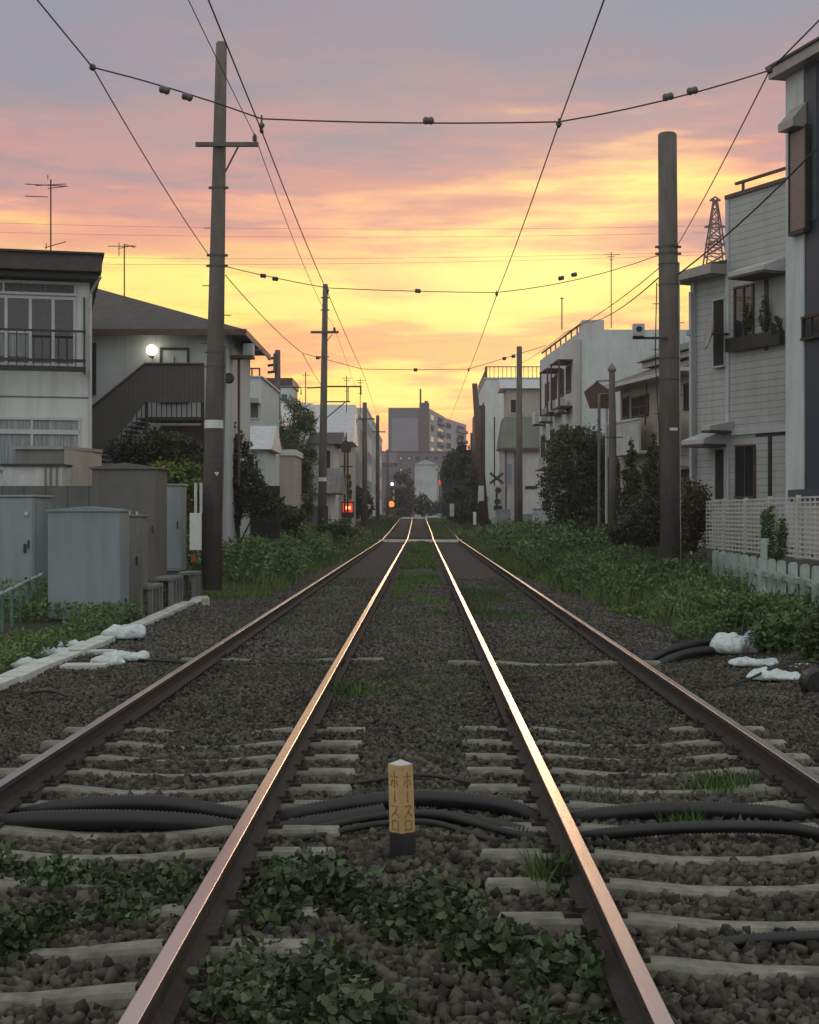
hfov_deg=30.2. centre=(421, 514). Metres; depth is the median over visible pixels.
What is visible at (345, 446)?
pentagon sign post
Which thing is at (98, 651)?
loose slab
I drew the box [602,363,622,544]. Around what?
capped post
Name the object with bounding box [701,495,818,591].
lattice fence
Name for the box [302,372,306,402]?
tv antenna
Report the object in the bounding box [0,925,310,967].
concrete sleeper
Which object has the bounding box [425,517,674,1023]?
rail
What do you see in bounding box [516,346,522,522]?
utility pole
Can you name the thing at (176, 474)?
hedge
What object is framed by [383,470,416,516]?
tree
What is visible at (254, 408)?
window
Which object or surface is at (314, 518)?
garden wall
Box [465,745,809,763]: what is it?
concrete sleeper
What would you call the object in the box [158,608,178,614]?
cable trough lid
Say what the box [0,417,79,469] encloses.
window
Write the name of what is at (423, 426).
apartment block
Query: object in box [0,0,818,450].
sky
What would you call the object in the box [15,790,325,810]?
concrete sleeper
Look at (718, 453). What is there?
window
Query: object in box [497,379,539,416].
building
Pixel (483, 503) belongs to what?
wooden pole
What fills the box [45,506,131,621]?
equipment cabinet
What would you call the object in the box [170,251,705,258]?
power line
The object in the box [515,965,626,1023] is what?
creeping weeds
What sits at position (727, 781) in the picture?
grass tuft
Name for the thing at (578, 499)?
shrub
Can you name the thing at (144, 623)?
cable trough lid
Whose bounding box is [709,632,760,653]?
sandbag
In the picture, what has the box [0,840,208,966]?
creeping weeds
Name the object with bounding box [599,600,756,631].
grass
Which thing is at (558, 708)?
grass
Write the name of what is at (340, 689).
grass tuft
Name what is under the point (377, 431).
utility pole
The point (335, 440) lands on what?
building
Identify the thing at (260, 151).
overhead wire
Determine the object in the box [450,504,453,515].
marker plate
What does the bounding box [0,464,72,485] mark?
storage shed
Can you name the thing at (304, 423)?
pine tree
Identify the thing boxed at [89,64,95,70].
wire clamp
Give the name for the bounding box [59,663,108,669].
loose slab
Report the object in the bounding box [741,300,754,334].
potted plant
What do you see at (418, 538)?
crossing road
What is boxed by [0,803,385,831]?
corrugated pipe
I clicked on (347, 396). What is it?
trolley bracket
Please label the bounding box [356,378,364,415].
tv antenna
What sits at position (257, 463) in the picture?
window
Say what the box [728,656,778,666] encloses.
sandbag
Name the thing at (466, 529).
grass
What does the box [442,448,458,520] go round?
tree
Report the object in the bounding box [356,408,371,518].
building
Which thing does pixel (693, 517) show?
shrub
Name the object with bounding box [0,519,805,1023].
ground
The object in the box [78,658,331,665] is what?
cable
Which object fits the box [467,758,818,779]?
concrete sleeper
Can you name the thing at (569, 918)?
concrete sleeper
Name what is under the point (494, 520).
crossing cabinet
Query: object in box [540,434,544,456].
window
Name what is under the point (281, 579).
tall grass
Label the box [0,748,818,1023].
ballast stones
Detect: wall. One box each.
[250,539,280,547]
[303,506,317,530]
[801,503,818,558]
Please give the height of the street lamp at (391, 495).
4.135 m
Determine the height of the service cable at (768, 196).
1.128 m
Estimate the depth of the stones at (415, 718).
14.38 m
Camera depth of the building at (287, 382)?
98.00 m
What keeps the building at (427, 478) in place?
on the ground at (458, 559)
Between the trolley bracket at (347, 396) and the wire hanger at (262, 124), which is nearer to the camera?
the wire hanger at (262, 124)
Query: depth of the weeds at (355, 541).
70.71 m
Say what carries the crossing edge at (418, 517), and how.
on the ground at (458, 559)
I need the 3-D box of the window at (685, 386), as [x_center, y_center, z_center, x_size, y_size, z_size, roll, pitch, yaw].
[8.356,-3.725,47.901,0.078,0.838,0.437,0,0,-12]
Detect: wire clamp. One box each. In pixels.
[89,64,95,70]
[766,67,772,73]
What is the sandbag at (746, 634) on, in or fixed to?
on the ground at (458, 559)
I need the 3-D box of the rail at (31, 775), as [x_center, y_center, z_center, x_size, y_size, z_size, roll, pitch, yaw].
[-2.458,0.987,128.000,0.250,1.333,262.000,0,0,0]
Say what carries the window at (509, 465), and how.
in the green roofed house at (506, 446)
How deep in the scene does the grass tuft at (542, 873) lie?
6.94 m
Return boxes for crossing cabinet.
[492,518,496,525]
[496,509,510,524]
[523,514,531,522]
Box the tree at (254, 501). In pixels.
[232,422,289,550]
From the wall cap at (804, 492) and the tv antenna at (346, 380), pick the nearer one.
the wall cap at (804, 492)
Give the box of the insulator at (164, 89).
[159,85,169,94]
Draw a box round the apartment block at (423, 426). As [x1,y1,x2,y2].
[388,389,467,450]
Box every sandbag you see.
[10,657,53,668]
[37,647,68,655]
[57,640,85,647]
[90,655,125,665]
[101,624,145,638]
[103,650,149,660]
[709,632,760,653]
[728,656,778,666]
[743,629,766,648]
[746,666,799,680]
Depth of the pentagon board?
52.00 m
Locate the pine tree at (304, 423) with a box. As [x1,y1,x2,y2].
[279,393,319,502]
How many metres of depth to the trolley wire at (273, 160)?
18.09 m
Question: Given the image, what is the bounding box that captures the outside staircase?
[92,362,204,512]
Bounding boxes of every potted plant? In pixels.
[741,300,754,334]
[757,296,771,332]
[769,315,782,337]
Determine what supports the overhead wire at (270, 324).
attached to the utility pole at (210, 567)
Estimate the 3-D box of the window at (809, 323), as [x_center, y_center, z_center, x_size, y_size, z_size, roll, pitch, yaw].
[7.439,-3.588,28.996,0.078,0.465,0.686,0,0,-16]
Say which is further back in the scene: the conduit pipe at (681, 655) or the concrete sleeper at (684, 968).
the conduit pipe at (681, 655)
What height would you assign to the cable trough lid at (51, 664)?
0.191 m
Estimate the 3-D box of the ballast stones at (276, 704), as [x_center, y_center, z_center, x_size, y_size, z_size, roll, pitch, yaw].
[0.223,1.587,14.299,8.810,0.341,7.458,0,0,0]
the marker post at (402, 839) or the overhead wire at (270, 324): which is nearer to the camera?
the marker post at (402, 839)
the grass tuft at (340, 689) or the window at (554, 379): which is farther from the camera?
the window at (554, 379)
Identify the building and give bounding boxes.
[250,368,280,485]
[250,426,281,485]
[266,378,298,402]
[279,415,287,445]
[281,403,315,459]
[307,432,344,519]
[313,405,357,525]
[314,413,357,526]
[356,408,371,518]
[356,413,362,521]
[372,420,375,515]
[379,434,382,514]
[382,451,450,516]
[382,453,396,515]
[414,460,445,516]
[472,366,539,519]
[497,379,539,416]
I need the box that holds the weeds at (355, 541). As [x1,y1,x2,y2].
[287,523,372,549]
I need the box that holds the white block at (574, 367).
[532,320,688,521]
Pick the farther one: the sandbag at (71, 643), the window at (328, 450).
the window at (328, 450)
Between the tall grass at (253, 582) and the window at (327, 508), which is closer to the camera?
the tall grass at (253, 582)
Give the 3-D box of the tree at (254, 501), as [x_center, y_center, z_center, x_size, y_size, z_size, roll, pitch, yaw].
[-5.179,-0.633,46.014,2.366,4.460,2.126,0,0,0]
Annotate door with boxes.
[160,348,189,362]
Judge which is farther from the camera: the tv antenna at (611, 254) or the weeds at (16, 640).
the tv antenna at (611, 254)
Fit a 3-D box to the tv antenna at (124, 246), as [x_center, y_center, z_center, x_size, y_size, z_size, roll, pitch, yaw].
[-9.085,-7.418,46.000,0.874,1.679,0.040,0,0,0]
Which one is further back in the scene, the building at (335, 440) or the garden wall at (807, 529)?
the building at (335, 440)
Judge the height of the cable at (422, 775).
0.104 m
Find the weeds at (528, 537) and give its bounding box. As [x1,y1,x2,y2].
[472,516,655,562]
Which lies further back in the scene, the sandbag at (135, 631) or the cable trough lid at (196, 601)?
the cable trough lid at (196, 601)
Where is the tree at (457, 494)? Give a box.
[442,482,470,525]
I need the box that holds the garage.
[279,450,303,525]
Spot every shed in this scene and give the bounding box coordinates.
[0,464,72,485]
[12,446,102,485]
[303,468,345,522]
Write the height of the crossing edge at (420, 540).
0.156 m
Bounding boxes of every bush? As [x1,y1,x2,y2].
[280,492,362,540]
[356,485,374,524]
[405,492,444,516]
[693,589,818,660]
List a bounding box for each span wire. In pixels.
[95,67,766,123]
[226,255,657,292]
[303,345,545,369]
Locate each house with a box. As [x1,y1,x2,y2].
[0,248,103,485]
[92,289,270,553]
[496,417,539,523]
[604,342,689,534]
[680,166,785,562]
[765,36,818,554]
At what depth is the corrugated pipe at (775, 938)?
5.98 m
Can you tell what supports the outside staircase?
on the ground at (458, 559)
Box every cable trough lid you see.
[0,666,43,682]
[0,677,16,690]
[22,658,62,670]
[47,651,81,661]
[67,643,99,655]
[85,636,115,646]
[130,621,149,625]
[138,616,160,623]
[149,612,169,617]
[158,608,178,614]
[167,604,186,610]
[174,601,193,606]
[190,599,201,603]
[191,596,207,599]
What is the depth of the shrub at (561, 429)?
60.85 m
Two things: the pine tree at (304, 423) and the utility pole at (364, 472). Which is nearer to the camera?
the pine tree at (304, 423)
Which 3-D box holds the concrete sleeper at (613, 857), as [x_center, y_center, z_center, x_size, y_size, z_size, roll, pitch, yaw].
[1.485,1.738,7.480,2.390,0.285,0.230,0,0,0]
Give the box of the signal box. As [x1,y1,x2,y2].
[190,483,201,570]
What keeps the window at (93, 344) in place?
in the house at (127, 332)
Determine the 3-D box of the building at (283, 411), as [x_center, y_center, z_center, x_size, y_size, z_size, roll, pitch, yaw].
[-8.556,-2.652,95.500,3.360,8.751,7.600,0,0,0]
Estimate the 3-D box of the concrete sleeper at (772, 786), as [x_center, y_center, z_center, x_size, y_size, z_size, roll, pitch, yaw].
[1.485,1.738,9.300,2.390,0.285,0.230,0,0,0]
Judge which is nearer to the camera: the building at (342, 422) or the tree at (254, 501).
the tree at (254, 501)
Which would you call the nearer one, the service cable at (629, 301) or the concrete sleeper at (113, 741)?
the concrete sleeper at (113, 741)
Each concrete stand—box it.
[143,583,162,614]
[154,575,182,606]
[178,571,201,597]
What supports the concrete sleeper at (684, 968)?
on the ground at (458, 559)
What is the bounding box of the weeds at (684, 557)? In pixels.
[591,528,817,590]
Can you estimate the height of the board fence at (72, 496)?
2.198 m
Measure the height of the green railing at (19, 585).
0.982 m
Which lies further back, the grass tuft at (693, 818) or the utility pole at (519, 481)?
the utility pole at (519, 481)
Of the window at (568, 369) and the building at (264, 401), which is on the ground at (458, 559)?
the building at (264, 401)
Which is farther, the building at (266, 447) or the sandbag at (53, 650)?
the building at (266, 447)
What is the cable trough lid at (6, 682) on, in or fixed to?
on the ground at (458, 559)
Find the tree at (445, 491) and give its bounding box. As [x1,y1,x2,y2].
[436,458,453,514]
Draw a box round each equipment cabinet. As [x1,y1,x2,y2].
[0,495,54,606]
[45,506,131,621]
[88,462,169,582]
[129,512,149,613]
[167,484,187,574]
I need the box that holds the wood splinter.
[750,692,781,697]
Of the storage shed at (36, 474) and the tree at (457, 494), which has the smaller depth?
the storage shed at (36, 474)
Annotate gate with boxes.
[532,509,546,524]
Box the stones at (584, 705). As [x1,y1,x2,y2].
[456,577,797,882]
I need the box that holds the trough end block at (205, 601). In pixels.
[202,598,209,606]
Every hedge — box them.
[103,426,203,476]
[150,456,203,565]
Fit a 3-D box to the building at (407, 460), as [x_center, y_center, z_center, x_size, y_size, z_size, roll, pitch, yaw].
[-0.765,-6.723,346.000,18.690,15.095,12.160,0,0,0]
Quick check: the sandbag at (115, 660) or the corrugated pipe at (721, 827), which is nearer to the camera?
the corrugated pipe at (721, 827)
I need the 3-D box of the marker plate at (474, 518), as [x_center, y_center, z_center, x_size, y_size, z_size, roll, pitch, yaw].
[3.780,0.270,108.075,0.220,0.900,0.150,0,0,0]
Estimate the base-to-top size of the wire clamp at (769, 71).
0.080 m
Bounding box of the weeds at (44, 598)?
[0,575,201,615]
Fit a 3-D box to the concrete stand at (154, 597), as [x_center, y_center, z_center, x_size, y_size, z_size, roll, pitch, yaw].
[-4.620,1.464,25.600,0.340,0.572,1.100,0,0,0]
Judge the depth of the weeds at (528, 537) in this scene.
53.51 m
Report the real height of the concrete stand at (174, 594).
0.632 m
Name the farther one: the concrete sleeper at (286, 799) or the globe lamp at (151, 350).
the globe lamp at (151, 350)
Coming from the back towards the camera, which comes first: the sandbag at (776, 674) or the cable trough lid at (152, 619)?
the cable trough lid at (152, 619)
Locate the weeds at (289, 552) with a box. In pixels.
[184,524,347,583]
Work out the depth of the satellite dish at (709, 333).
35.89 m
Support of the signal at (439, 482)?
on the ground at (458, 559)
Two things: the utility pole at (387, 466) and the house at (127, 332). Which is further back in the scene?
the utility pole at (387, 466)
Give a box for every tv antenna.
[25,175,67,249]
[108,244,136,297]
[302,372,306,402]
[344,376,349,412]
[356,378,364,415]
[560,297,563,329]
[604,252,619,327]
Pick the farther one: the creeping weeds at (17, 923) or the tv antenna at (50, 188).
the tv antenna at (50, 188)
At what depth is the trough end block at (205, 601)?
27.77 m
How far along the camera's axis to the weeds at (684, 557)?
32.41 m
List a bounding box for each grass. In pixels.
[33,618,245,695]
[187,549,320,587]
[188,539,346,590]
[199,575,296,598]
[224,589,374,673]
[227,538,378,577]
[355,515,401,536]
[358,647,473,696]
[390,572,449,615]
[400,540,437,570]
[428,517,454,536]
[441,515,514,536]
[459,586,547,621]
[461,537,545,556]
[481,632,679,719]
[486,545,740,619]
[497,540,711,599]
[536,544,786,633]
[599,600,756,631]
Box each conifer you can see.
[614,437,642,521]
[634,431,658,515]
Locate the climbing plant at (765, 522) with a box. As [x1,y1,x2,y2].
[759,505,788,570]
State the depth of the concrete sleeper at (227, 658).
17.44 m
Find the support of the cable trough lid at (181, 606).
on the ground at (458, 559)
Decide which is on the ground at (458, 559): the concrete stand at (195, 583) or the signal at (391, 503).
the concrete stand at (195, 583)
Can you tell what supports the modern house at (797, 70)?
on the ground at (458, 559)
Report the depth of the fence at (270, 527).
50.00 m
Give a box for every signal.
[342,474,353,522]
[389,490,393,509]
[438,480,440,509]
[489,417,503,517]
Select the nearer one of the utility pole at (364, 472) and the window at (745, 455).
the window at (745, 455)
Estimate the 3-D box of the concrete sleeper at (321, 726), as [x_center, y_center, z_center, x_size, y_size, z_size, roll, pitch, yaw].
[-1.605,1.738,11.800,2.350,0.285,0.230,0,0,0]
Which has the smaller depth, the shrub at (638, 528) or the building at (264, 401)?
the shrub at (638, 528)
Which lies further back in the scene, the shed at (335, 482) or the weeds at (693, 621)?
the shed at (335, 482)
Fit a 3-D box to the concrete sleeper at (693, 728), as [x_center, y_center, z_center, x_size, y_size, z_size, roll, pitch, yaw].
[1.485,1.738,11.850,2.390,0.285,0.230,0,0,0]
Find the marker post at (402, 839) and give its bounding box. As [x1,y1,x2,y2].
[388,759,415,858]
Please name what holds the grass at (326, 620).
on the ground at (458, 559)
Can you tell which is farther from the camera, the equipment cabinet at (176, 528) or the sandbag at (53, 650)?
the equipment cabinet at (176, 528)
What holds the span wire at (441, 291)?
attached to the utility pole at (669, 430)
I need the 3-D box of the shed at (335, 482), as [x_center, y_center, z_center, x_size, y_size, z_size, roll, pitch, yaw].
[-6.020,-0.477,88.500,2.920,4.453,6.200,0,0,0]
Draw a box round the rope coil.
[740,637,752,647]
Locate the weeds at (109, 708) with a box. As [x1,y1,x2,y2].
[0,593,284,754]
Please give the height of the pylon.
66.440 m
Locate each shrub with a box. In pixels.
[533,417,619,535]
[542,424,572,484]
[607,493,684,556]
[681,476,713,564]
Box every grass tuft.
[316,676,379,697]
[513,834,595,892]
[571,782,633,799]
[653,800,723,822]
[672,761,775,795]
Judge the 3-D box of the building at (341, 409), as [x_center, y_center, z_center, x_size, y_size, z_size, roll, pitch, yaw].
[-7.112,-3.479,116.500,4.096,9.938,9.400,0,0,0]
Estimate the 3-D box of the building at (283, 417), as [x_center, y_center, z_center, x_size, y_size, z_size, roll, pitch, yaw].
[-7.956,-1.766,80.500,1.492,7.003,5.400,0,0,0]
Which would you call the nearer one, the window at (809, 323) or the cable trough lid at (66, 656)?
the cable trough lid at (66, 656)
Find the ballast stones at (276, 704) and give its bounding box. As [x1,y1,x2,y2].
[0,648,818,758]
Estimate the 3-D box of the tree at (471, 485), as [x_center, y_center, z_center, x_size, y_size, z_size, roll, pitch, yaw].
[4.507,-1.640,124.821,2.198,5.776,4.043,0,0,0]
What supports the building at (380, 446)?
on the ground at (458, 559)
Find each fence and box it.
[0,486,91,508]
[250,486,279,538]
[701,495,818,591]
[712,550,818,609]
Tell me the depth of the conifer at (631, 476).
45.82 m
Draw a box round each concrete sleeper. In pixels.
[0,759,355,780]
[0,815,340,843]
[0,860,313,895]
[0,891,320,930]
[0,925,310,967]
[0,968,298,1017]
[2,836,334,864]
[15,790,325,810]
[17,746,358,764]
[34,775,351,799]
[40,732,362,750]
[63,719,365,734]
[180,653,383,662]
[448,657,661,667]
[459,719,764,733]
[462,731,786,748]
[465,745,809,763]
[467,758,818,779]
[469,774,791,796]
[472,790,815,812]
[476,812,818,840]
[480,838,818,866]
[485,866,818,898]
[495,899,818,935]
[498,941,818,980]
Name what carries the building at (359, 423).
on the ground at (458, 559)
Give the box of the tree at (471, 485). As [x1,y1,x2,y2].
[463,460,488,523]
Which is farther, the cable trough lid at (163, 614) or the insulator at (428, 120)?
the cable trough lid at (163, 614)
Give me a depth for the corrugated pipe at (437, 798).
8.46 m
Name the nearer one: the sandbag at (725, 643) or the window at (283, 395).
the sandbag at (725, 643)
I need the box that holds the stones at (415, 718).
[290,597,518,851]
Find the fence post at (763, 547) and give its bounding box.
[760,538,766,587]
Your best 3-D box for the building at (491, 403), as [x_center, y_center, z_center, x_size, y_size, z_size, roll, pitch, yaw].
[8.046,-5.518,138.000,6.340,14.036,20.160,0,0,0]
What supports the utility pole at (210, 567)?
on the ground at (458, 559)
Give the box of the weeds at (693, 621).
[600,562,818,643]
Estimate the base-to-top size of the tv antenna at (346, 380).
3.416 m
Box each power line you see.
[5,232,708,236]
[12,223,679,228]
[116,254,706,264]
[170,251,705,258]
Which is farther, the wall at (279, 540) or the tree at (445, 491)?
the tree at (445, 491)
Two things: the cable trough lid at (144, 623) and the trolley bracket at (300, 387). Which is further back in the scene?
the trolley bracket at (300, 387)
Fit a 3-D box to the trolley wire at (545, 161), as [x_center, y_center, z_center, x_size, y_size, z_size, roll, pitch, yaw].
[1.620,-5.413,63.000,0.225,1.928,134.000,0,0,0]
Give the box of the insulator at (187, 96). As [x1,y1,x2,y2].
[181,92,192,101]
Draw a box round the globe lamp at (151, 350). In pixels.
[146,345,156,358]
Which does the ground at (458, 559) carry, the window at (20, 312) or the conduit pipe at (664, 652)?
the conduit pipe at (664, 652)
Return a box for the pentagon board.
[584,380,608,530]
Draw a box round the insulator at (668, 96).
[662,92,673,100]
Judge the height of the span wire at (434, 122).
0.660 m
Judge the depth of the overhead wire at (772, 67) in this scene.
19.44 m
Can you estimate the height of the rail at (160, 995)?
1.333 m
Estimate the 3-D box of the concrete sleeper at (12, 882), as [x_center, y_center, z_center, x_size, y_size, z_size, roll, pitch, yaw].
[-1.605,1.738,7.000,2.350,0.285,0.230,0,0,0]
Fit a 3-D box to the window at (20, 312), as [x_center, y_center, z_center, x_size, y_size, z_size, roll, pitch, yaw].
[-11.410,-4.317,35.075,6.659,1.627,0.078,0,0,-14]
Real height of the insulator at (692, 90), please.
0.107 m
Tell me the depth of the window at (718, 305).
36.20 m
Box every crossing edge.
[379,540,458,541]
[402,517,440,518]
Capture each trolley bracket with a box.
[280,387,320,394]
[327,386,361,417]
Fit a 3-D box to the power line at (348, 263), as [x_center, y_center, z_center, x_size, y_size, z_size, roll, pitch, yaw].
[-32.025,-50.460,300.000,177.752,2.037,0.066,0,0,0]
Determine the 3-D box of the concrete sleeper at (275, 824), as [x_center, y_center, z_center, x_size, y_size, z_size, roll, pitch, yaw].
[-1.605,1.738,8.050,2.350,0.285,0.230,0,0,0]
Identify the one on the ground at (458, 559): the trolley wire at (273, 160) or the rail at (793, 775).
the rail at (793, 775)
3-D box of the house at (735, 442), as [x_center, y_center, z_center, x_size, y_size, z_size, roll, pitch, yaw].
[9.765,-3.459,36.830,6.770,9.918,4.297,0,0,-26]
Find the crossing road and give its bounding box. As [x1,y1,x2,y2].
[371,537,472,539]
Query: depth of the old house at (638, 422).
51.45 m
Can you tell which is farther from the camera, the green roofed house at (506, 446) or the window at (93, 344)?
the green roofed house at (506, 446)
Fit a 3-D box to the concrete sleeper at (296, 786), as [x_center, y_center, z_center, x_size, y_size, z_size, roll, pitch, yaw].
[-1.605,1.738,9.290,2.350,0.285,0.230,0,0,0]
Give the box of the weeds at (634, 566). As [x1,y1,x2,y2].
[517,544,711,601]
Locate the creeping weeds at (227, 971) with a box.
[187,931,313,1023]
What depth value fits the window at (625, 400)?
53.42 m
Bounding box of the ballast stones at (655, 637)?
[84,578,745,657]
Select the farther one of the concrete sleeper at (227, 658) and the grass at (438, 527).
the grass at (438, 527)
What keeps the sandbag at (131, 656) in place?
on the ballast stones at (276, 704)
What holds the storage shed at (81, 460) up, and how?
on the ground at (458, 559)
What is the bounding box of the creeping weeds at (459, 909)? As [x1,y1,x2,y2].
[187,845,610,1023]
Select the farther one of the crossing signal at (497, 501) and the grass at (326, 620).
the crossing signal at (497, 501)
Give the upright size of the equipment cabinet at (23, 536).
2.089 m
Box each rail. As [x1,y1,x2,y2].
[0,518,401,814]
[118,518,412,1023]
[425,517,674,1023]
[445,525,818,813]
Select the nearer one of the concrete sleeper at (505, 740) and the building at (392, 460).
the concrete sleeper at (505, 740)
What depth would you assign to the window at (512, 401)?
115.98 m
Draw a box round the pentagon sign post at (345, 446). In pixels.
[340,432,352,518]
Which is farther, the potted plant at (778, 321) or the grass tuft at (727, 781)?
the potted plant at (778, 321)
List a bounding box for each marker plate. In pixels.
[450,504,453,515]
[473,512,475,524]
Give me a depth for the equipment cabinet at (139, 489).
27.39 m
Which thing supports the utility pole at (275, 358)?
on the ground at (458, 559)
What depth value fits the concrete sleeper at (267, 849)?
7.49 m
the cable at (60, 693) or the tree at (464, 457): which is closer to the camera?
the cable at (60, 693)
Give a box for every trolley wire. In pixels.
[208,0,381,422]
[442,0,604,437]
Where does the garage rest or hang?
on the ground at (458, 559)
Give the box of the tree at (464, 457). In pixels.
[452,435,472,520]
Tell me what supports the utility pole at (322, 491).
on the ground at (458, 559)
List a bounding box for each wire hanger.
[259,115,264,133]
[556,118,561,127]
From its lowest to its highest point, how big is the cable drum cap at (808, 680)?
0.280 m
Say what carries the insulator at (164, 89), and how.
attached to the span wire at (434, 122)
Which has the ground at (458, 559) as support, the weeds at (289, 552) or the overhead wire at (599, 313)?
the weeds at (289, 552)
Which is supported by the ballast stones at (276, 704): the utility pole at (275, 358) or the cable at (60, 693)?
the cable at (60, 693)
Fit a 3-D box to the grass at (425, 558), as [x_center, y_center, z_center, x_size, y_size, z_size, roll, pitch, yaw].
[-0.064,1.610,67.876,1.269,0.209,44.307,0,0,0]
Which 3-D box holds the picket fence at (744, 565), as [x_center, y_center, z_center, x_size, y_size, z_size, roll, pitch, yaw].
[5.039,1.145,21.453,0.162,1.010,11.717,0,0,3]
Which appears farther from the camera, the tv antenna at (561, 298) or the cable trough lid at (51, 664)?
the tv antenna at (561, 298)
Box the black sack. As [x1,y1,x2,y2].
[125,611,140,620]
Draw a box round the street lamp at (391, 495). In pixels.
[391,483,392,511]
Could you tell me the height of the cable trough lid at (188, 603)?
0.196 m
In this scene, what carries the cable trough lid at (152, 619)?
on the ground at (458, 559)
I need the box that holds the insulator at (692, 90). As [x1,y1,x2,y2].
[686,86,697,94]
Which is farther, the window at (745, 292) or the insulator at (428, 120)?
the window at (745, 292)
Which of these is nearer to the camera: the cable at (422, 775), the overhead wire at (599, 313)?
the cable at (422, 775)
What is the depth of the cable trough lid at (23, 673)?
15.44 m
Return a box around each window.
[0,280,76,296]
[0,295,75,365]
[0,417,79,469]
[92,343,95,394]
[250,404,258,418]
[253,460,258,471]
[281,393,287,401]
[326,505,328,522]
[327,449,330,467]
[507,463,512,485]
[510,399,522,413]
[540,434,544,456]
[544,382,548,407]
[552,375,556,399]
[560,369,563,396]
[565,365,570,393]
[621,396,628,418]
[630,394,648,417]
[682,383,688,409]
[711,297,724,367]
[712,448,724,500]
[733,283,753,336]
[734,444,755,497]
[800,313,818,340]
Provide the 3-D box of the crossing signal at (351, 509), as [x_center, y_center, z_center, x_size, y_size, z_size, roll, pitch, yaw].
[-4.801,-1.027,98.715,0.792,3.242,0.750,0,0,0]
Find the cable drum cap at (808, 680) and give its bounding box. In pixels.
[799,667,818,692]
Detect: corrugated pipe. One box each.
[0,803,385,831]
[5,789,818,822]
[384,809,818,840]
[674,930,818,951]
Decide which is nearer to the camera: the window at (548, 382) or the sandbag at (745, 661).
the sandbag at (745, 661)
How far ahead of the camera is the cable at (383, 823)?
8.01 m
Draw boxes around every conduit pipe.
[644,638,711,659]
[659,646,735,663]
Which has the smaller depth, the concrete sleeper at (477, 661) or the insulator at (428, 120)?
the concrete sleeper at (477, 661)
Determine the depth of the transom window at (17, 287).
35.67 m
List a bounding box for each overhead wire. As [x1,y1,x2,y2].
[37,0,209,256]
[188,0,354,383]
[225,275,321,385]
[520,268,658,363]
[676,20,818,246]
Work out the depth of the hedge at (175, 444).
38.57 m
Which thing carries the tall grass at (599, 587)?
on the ground at (458, 559)
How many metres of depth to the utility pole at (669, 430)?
32.81 m
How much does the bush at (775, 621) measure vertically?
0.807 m
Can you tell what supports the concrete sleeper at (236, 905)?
on the ground at (458, 559)
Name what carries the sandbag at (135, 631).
on the cable trough lid
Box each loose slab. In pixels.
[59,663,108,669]
[87,649,116,654]
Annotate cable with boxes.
[4,689,130,697]
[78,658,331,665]
[263,818,534,847]
[315,810,551,841]
[330,773,484,784]
[586,277,658,322]
[678,148,816,274]
[722,660,818,687]
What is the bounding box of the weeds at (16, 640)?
[0,598,148,672]
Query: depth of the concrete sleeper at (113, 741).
11.04 m
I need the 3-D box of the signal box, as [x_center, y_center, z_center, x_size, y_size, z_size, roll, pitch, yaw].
[-4.558,0.537,30.650,0.248,2.364,0.140,0,0,0]
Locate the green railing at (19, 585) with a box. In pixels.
[0,573,42,631]
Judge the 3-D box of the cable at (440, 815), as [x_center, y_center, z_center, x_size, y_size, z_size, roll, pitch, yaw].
[-0.061,1.668,8.105,1.610,0.141,0.249,0,0,7]
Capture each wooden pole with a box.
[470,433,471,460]
[472,383,488,526]
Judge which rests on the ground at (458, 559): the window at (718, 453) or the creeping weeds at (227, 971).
the creeping weeds at (227, 971)
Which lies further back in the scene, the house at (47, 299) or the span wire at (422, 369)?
the span wire at (422, 369)
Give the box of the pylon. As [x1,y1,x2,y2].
[702,196,724,264]
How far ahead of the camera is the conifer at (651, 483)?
44.90 m
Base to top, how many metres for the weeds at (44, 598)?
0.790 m
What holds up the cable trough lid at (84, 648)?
on the ground at (458, 559)
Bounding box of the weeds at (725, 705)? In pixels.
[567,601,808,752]
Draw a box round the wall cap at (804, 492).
[788,489,818,501]
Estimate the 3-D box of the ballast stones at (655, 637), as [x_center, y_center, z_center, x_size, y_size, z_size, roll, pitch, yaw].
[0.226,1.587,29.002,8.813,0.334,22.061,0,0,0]
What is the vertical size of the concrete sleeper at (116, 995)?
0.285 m
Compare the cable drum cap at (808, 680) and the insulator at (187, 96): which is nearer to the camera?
the cable drum cap at (808, 680)
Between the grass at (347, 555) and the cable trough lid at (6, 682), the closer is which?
the cable trough lid at (6, 682)
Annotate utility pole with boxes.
[195,41,258,590]
[267,350,280,418]
[311,284,338,539]
[358,402,374,526]
[372,415,384,519]
[383,449,393,515]
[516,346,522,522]
[632,131,685,568]
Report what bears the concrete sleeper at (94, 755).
on the ground at (458, 559)
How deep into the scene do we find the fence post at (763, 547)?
24.20 m
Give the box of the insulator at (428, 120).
[423,117,433,124]
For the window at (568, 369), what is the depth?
73.86 m
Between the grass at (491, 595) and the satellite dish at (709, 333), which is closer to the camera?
the grass at (491, 595)
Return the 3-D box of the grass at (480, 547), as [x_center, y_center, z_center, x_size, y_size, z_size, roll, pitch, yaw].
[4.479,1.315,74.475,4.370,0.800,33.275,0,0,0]

